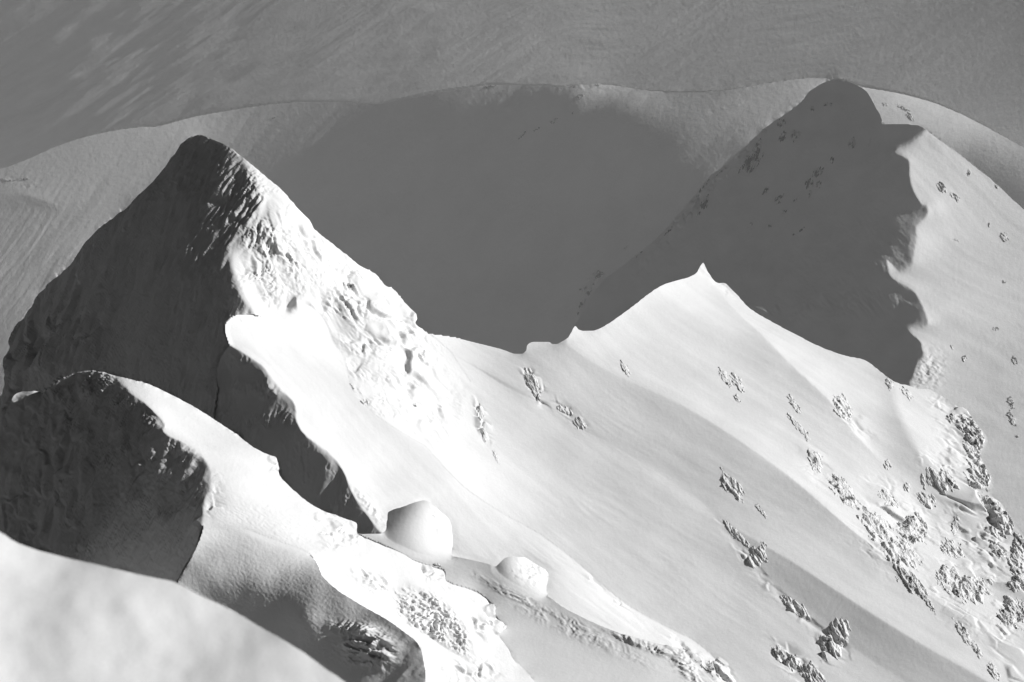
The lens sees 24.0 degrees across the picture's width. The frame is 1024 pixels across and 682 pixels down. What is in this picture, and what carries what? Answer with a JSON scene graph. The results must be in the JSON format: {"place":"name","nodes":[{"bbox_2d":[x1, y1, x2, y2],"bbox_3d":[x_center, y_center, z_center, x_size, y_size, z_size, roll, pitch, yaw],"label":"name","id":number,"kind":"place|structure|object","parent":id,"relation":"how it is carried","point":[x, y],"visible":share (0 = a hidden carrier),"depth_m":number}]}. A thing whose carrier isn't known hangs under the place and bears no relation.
{"place":"outdoors","nodes":[
{"label":"outdoors","id":0,"kind":"place"},
{"bbox_2d":[0,532,344,681],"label":"foreground bank","id":1,"kind":"structure","parent":0,"point":[63,619],"depth_m":15.42},
{"bbox_2d":[0,135,472,484],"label":"snow peak","id":2,"kind":"structure","parent":0,"point":[188,252],"depth_m":224.19},
{"bbox_2d":[343,282,354,289],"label":"rock outcrop","id":3,"kind":"object","parent":2,"relation":"on","point":[350,286],"visible":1,"depth_m":225.04},
{"bbox_2d":[0,370,533,681],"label":"snow crest","id":4,"kind":"object","parent":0,"point":[119,473],"visible":0.93,"depth_m":71.55},
{"bbox_2d":[177,522,425,681],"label":"snow hollow","id":5,"kind":"object","parent":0,"point":[292,595],"visible":0.88,"depth_m":67.96},
{"bbox_2d":[214,304,735,681],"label":"snow shoulder","id":6,"kind":"object","parent":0,"point":[309,420],"visible":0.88,"depth_m":214.66},
{"bbox_2d":[700,659,723,679],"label":"rock outcrop","id":7,"kind":"object","parent":6,"relation":"on","point":[710,668],"visible":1,"depth_m":209.70},
{"bbox_2d":[493,451,498,460],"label":"rock outcrop","id":8,"kind":"object","parent":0,"point":[496,456],"visible":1,"depth_m":220.47},
{"bbox_2d":[0,78,1023,395],"bbox_3d":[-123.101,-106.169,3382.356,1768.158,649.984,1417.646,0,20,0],"label":"hill","id":9,"kind":"structure","parent":0,"point":[468,214],"depth_m":3235.23},
{"bbox_2d":[577,298,586,314],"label":"rock outcrop","id":10,"kind":"object","parent":9,"relation":"on","point":[580,305],"visible":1,"depth_m":3020.22},
{"bbox_2d":[579,285,591,295],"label":"rock outcrop","id":11,"kind":"object","parent":9,"relation":"on","point":[588,291],"visible":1,"depth_m":3028.93},
{"bbox_2d":[588,269,604,283],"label":"rock outcrop","id":12,"kind":"object","parent":9,"relation":"on","point":[597,275],"visible":1,"depth_m":3031.70},
{"bbox_2d":[906,111,914,120],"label":"rock outcrop","id":13,"kind":"object","parent":9,"relation":"on","point":[910,116],"visible":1,"depth_m":3045.65},
{"bbox_2d":[358,500,711,681],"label":"snow bench","id":14,"kind":"object","parent":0,"point":[544,637],"visible":0.83,"depth_m":171.31},
{"bbox_2d":[391,263,1023,681],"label":"mountain slope","id":15,"kind":"structure","parent":0,"point":[627,499],"depth_m":220.66},
{"bbox_2d":[476,403,484,421],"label":"rock outcrop","id":16,"kind":"object","parent":15,"relation":"on","point":[481,413],"visible":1,"depth_m":223.18},
{"bbox_2d":[480,426,488,442],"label":"rock outcrop","id":17,"kind":"object","parent":15,"relation":"on","point":[485,434],"visible":1,"depth_m":221.75},
{"bbox_2d":[523,367,541,400],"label":"rock outcrop","id":18,"kind":"object","parent":15,"relation":"on","point":[532,383],"visible":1,"depth_m":225.59},
{"bbox_2d":[557,405,573,415],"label":"rock outcrop","id":19,"kind":"object","parent":15,"relation":"on","point":[567,410],"visible":1,"depth_m":224.59},
{"bbox_2d":[573,416,586,429],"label":"rock outcrop","id":20,"kind":"object","parent":15,"relation":"on","point":[580,423],"visible":1,"depth_m":223.89},
{"bbox_2d":[620,360,629,376],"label":"rock outcrop","id":21,"kind":"object","parent":15,"relation":"on","point":[626,370],"visible":1,"depth_m":227.06},
{"bbox_2d":[719,369,730,386],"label":"rock outcrop","id":22,"kind":"object","parent":15,"relation":"on","point":[723,375],"visible":1,"depth_m":228.14},
{"bbox_2d":[721,467,744,502],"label":"rock outcrop","id":23,"kind":"object","parent":15,"relation":"on","point":[734,486],"visible":1,"depth_m":219.85},
{"bbox_2d":[723,520,749,547],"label":"rock outcrop","id":24,"kind":"object","parent":15,"relation":"on","point":[738,536],"visible":1,"depth_m":217.04},
{"bbox_2d":[730,372,744,391],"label":"rock outcrop","id":25,"kind":"object","parent":15,"relation":"on","point":[738,382],"visible":1,"depth_m":227.95},
{"bbox_2d":[748,541,767,568],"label":"rock outcrop","id":26,"kind":"object","parent":15,"relation":"on","point":[759,556],"visible":1,"depth_m":215.77},
{"bbox_2d":[755,504,767,517],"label":"rock outcrop","id":27,"kind":"object","parent":15,"relation":"on","point":[761,510],"visible":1,"depth_m":218.36},
{"bbox_2d":[770,645,801,671],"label":"rock outcrop","id":28,"kind":"object","parent":15,"relation":"on","point":[790,661],"visible":1,"depth_m":210.97},
{"bbox_2d":[785,394,801,413],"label":"rock outcrop","id":29,"kind":"object","parent":15,"relation":"on","point":[794,403],"visible":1,"depth_m":226.83},
{"bbox_2d":[780,595,810,620],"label":"rock outcrop","id":30,"kind":"object","parent":15,"relation":"on","point":[796,607],"visible":1,"depth_m":213.51},
{"bbox_2d":[787,413,809,440],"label":"rock outcrop","id":31,"kind":"object","parent":15,"relation":"on","point":[796,423],"visible":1,"depth_m":225.02},
{"bbox_2d":[799,660,826,681],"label":"rock outcrop","id":32,"kind":"object","parent":15,"relation":"on","point":[810,672],"visible":1,"depth_m":210.05},
{"bbox_2d":[807,449,822,472],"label":"rock outcrop","id":33,"kind":"object","parent":15,"relation":"on","point":[815,462],"visible":1,"depth_m":222.61},
{"bbox_2d":[820,618,851,660],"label":"rock outcrop","id":34,"kind":"object","parent":15,"relation":"on","point":[836,635],"visible":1,"depth_m":211.81},
{"bbox_2d":[832,393,852,419],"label":"rock outcrop","id":35,"kind":"object","parent":15,"relation":"on","point":[843,410],"visible":1,"depth_m":227.25},
{"bbox_2d":[825,474,861,509],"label":"rock outcrop","id":36,"kind":"object","parent":15,"relation":"on","point":[847,497],"visible":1,"depth_m":220.65},
{"bbox_2d":[857,506,891,541],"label":"rock outcrop","id":37,"kind":"object","parent":15,"relation":"on","point":[874,523],"visible":1,"depth_m":218.49},
{"bbox_2d":[883,460,891,469],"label":"rock outcrop","id":38,"kind":"object","parent":15,"relation":"on","point":[889,464],"visible":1,"depth_m":224.25},
{"bbox_2d":[877,489,899,507],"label":"rock outcrop","id":39,"kind":"object","parent":15,"relation":"on","point":[887,496],"visible":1,"depth_m":221.50},
{"bbox_2d":[885,377,893,389],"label":"rock outcrop","id":40,"kind":"object","parent":15,"relation":"on","point":[888,382],"visible":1,"depth_m":231.11},
{"bbox_2d":[878,536,923,570],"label":"rock outcrop","id":41,"kind":"object","parent":15,"relation":"on","point":[904,551],"visible":1,"depth_m":216.66},
{"bbox_2d":[903,482,910,491],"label":"rock outcrop","id":42,"kind":"object","parent":15,"relation":"on","point":[907,486],"visible":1,"depth_m":223.27},
{"bbox_2d":[901,386,913,399],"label":"rock outcrop","id":43,"kind":"object","parent":15,"relation":"on","point":[907,393],"visible":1,"depth_m":230.57},
{"bbox_2d":[893,563,927,599],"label":"rock outcrop","id":44,"kind":"object","parent":15,"relation":"on","point":[910,580],"visible":1,"depth_m":214.55},
{"bbox_2d":[893,512,928,544],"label":"rock outcrop","id":45,"kind":"object","parent":15,"relation":"on","point":[912,528],"visible":1,"depth_m":219.54},
{"bbox_2d":[916,491,935,508],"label":"rock outcrop","id":46,"kind":"object","parent":15,"relation":"on","point":[925,500],"visible":1,"depth_m":222.69},
{"bbox_2d":[925,594,935,613],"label":"rock outcrop","id":47,"kind":"object","parent":15,"relation":"on","point":[928,602],"visible":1,"depth_m":213.31},
{"bbox_2d":[921,466,959,494],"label":"rock outcrop","id":48,"kind":"object","parent":15,"relation":"on","point":[942,480],"visible":1,"depth_m":223.66},
{"bbox_2d":[935,564,962,593],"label":"rock outcrop","id":49,"kind":"object","parent":15,"relation":"on","point":[952,577],"visible":1,"depth_m":215.88},
{"bbox_2d":[945,413,960,423],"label":"rock outcrop","id":50,"kind":"object","parent":15,"relation":"on","point":[952,418],"visible":1,"depth_m":229.38},
{"bbox_2d":[941,538,965,557],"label":"rock outcrop","id":51,"kind":"object","parent":15,"relation":"on","point":[950,548],"visible":1,"depth_m":218.77},
{"bbox_2d":[951,515,959,535],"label":"rock outcrop","id":52,"kind":"object","parent":15,"relation":"on","point":[955,523],"visible":1,"depth_m":221.16},
{"bbox_2d":[952,615,972,645],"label":"rock outcrop","id":53,"kind":"object","parent":15,"relation":"on","point":[962,630],"visible":1,"depth_m":211.65},
{"bbox_2d":[957,415,985,446],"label":"rock outcrop","id":54,"kind":"object","parent":15,"relation":"on","point":[976,437],"visible":1,"depth_m":228.24},
{"bbox_2d":[963,440,980,457],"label":"rock outcrop","id":55,"kind":"object","parent":15,"relation":"on","point":[973,448],"visible":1,"depth_m":227.02},
{"bbox_2d":[952,575,992,605],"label":"rock outcrop","id":56,"kind":"object","parent":15,"relation":"on","point":[972,589],"visible":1,"depth_m":215.18},
{"bbox_2d":[963,459,990,494],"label":"rock outcrop","id":57,"kind":"object","parent":15,"relation":"on","point":[982,476],"visible":1,"depth_m":224.63},
{"bbox_2d":[971,640,982,658],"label":"rock outcrop","id":58,"kind":"object","parent":15,"relation":"on","point":[976,649],"visible":1,"depth_m":210.59},
{"bbox_2d":[977,493,1002,512],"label":"rock outcrop","id":59,"kind":"object","parent":15,"relation":"on","point":[987,501],"visible":1,"depth_m":222.61},
{"bbox_2d":[986,662,1000,680],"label":"rock outcrop","id":60,"kind":"object","parent":15,"relation":"on","point":[993,669],"visible":1,"depth_m":209.25},
{"bbox_2d":[989,547,1007,559],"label":"rock outcrop","id":61,"kind":"object","parent":15,"relation":"on","point":[999,554],"visible":1,"depth_m":218.88},
{"bbox_2d":[988,510,1013,537],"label":"rock outcrop","id":62,"kind":"object","parent":15,"relation":"on","point":[1005,522],"visible":1,"depth_m":221.03},
{"bbox_2d":[996,595,1023,631],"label":"rock outcrop","id":63,"kind":"object","parent":15,"relation":"on","point":[1011,613],"visible":1,"depth_m":214.07},
{"bbox_2d":[1006,532,1023,586],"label":"rock outcrop","id":64,"kind":"object","parent":15,"relation":"on","point":[1016,560],"visible":1,"depth_m":218.83},
{"bbox_2d":[1008,575,1023,591],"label":"rock outcrop","id":65,"kind":"object","parent":15,"relation":"on","point":[1016,584],"visible":1,"depth_m":216.32},
{"bbox_2d":[463,79,1023,535],"bbox_3d":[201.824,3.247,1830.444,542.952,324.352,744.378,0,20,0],"label":"peak","id":66,"kind":"structure","parent":0,"point":[873,263],"depth_m":1862.29},
{"bbox_2d":[695,180,708,198],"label":"rock outcrop","id":67,"kind":"object","parent":66,"relation":"on","point":[704,185],"visible":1,"depth_m":1980.49},
{"bbox_2d":[700,194,708,209],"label":"rock outcrop","id":68,"kind":"object","parent":66,"relation":"on","point":[703,203],"visible":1,"depth_m":1971.45},
{"bbox_2d":[738,146,763,173],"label":"rock outcrop","id":69,"kind":"object","parent":66,"relation":"on","point":[752,159],"visible":1,"depth_m":1961.53},
{"bbox_2d":[756,138,761,148],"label":"rock outcrop","id":70,"kind":"object","parent":66,"relation":"on","point":[759,143],"visible":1,"depth_m":1964.30},
{"bbox_2d":[774,194,783,203],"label":"rock outcrop","id":71,"kind":"object","parent":66,"relation":"on","point":[779,199],"visible":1,"depth_m":1928.33},
{"bbox_2d":[777,118,785,128],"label":"rock outcrop","id":72,"kind":"object","parent":66,"relation":"on","point":[781,123],"visible":1,"depth_m":1959.77},
{"bbox_2d":[778,131,786,142],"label":"rock outcrop","id":73,"kind":"object","parent":66,"relation":"on","point":[782,137],"visible":1,"depth_m":1952.97},
{"bbox_2d":[790,130,800,141],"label":"rock outcrop","id":74,"kind":"object","parent":66,"relation":"on","point":[795,134],"visible":1,"depth_m":1946.52},
{"bbox_2d":[805,178,812,188],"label":"rock outcrop","id":75,"kind":"object","parent":66,"relation":"on","point":[809,182],"visible":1,"depth_m":1918.24},
{"bbox_2d":[811,166,823,177],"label":"rock outcrop","id":76,"kind":"object","parent":66,"relation":"on","point":[818,171],"visible":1,"depth_m":1918.16},
{"bbox_2d":[847,136,856,148],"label":"rock outcrop","id":77,"kind":"object","parent":66,"relation":"on","point":[852,143],"visible":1,"depth_m":1910.60},
{"bbox_2d":[936,181,946,192],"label":"rock outcrop","id":78,"kind":"object","parent":66,"relation":"on","point":[941,187],"visible":1,"depth_m":1861.90},
{"bbox_2d":[950,193,960,201],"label":"rock outcrop","id":79,"kind":"object","parent":66,"relation":"on","point":[955,197],"visible":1,"depth_m":1859.46},
{"bbox_2d":[1000,232,1008,241],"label":"rock outcrop","id":80,"kind":"object","parent":66,"relation":"on","point":[1003,236],"visible":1,"depth_m":1849.39},
{"bbox_2d":[1007,396,1014,408],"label":"rock outcrop","id":81,"kind":"object","parent":66,"relation":"on","point":[1010,400],"visible":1,"depth_m":1739.29},
{"bbox_2d":[1006,409,1016,425],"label":"rock outcrop","id":82,"kind":"object","parent":66,"relation":"on","point":[1013,420],"visible":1,"depth_m":1727.95},
{"bbox_2d":[1012,355,1017,364],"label":"rock outcrop","id":83,"kind":"object","parent":66,"relation":"on","point":[1014,360],"visible":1,"depth_m":1768.21}
]}

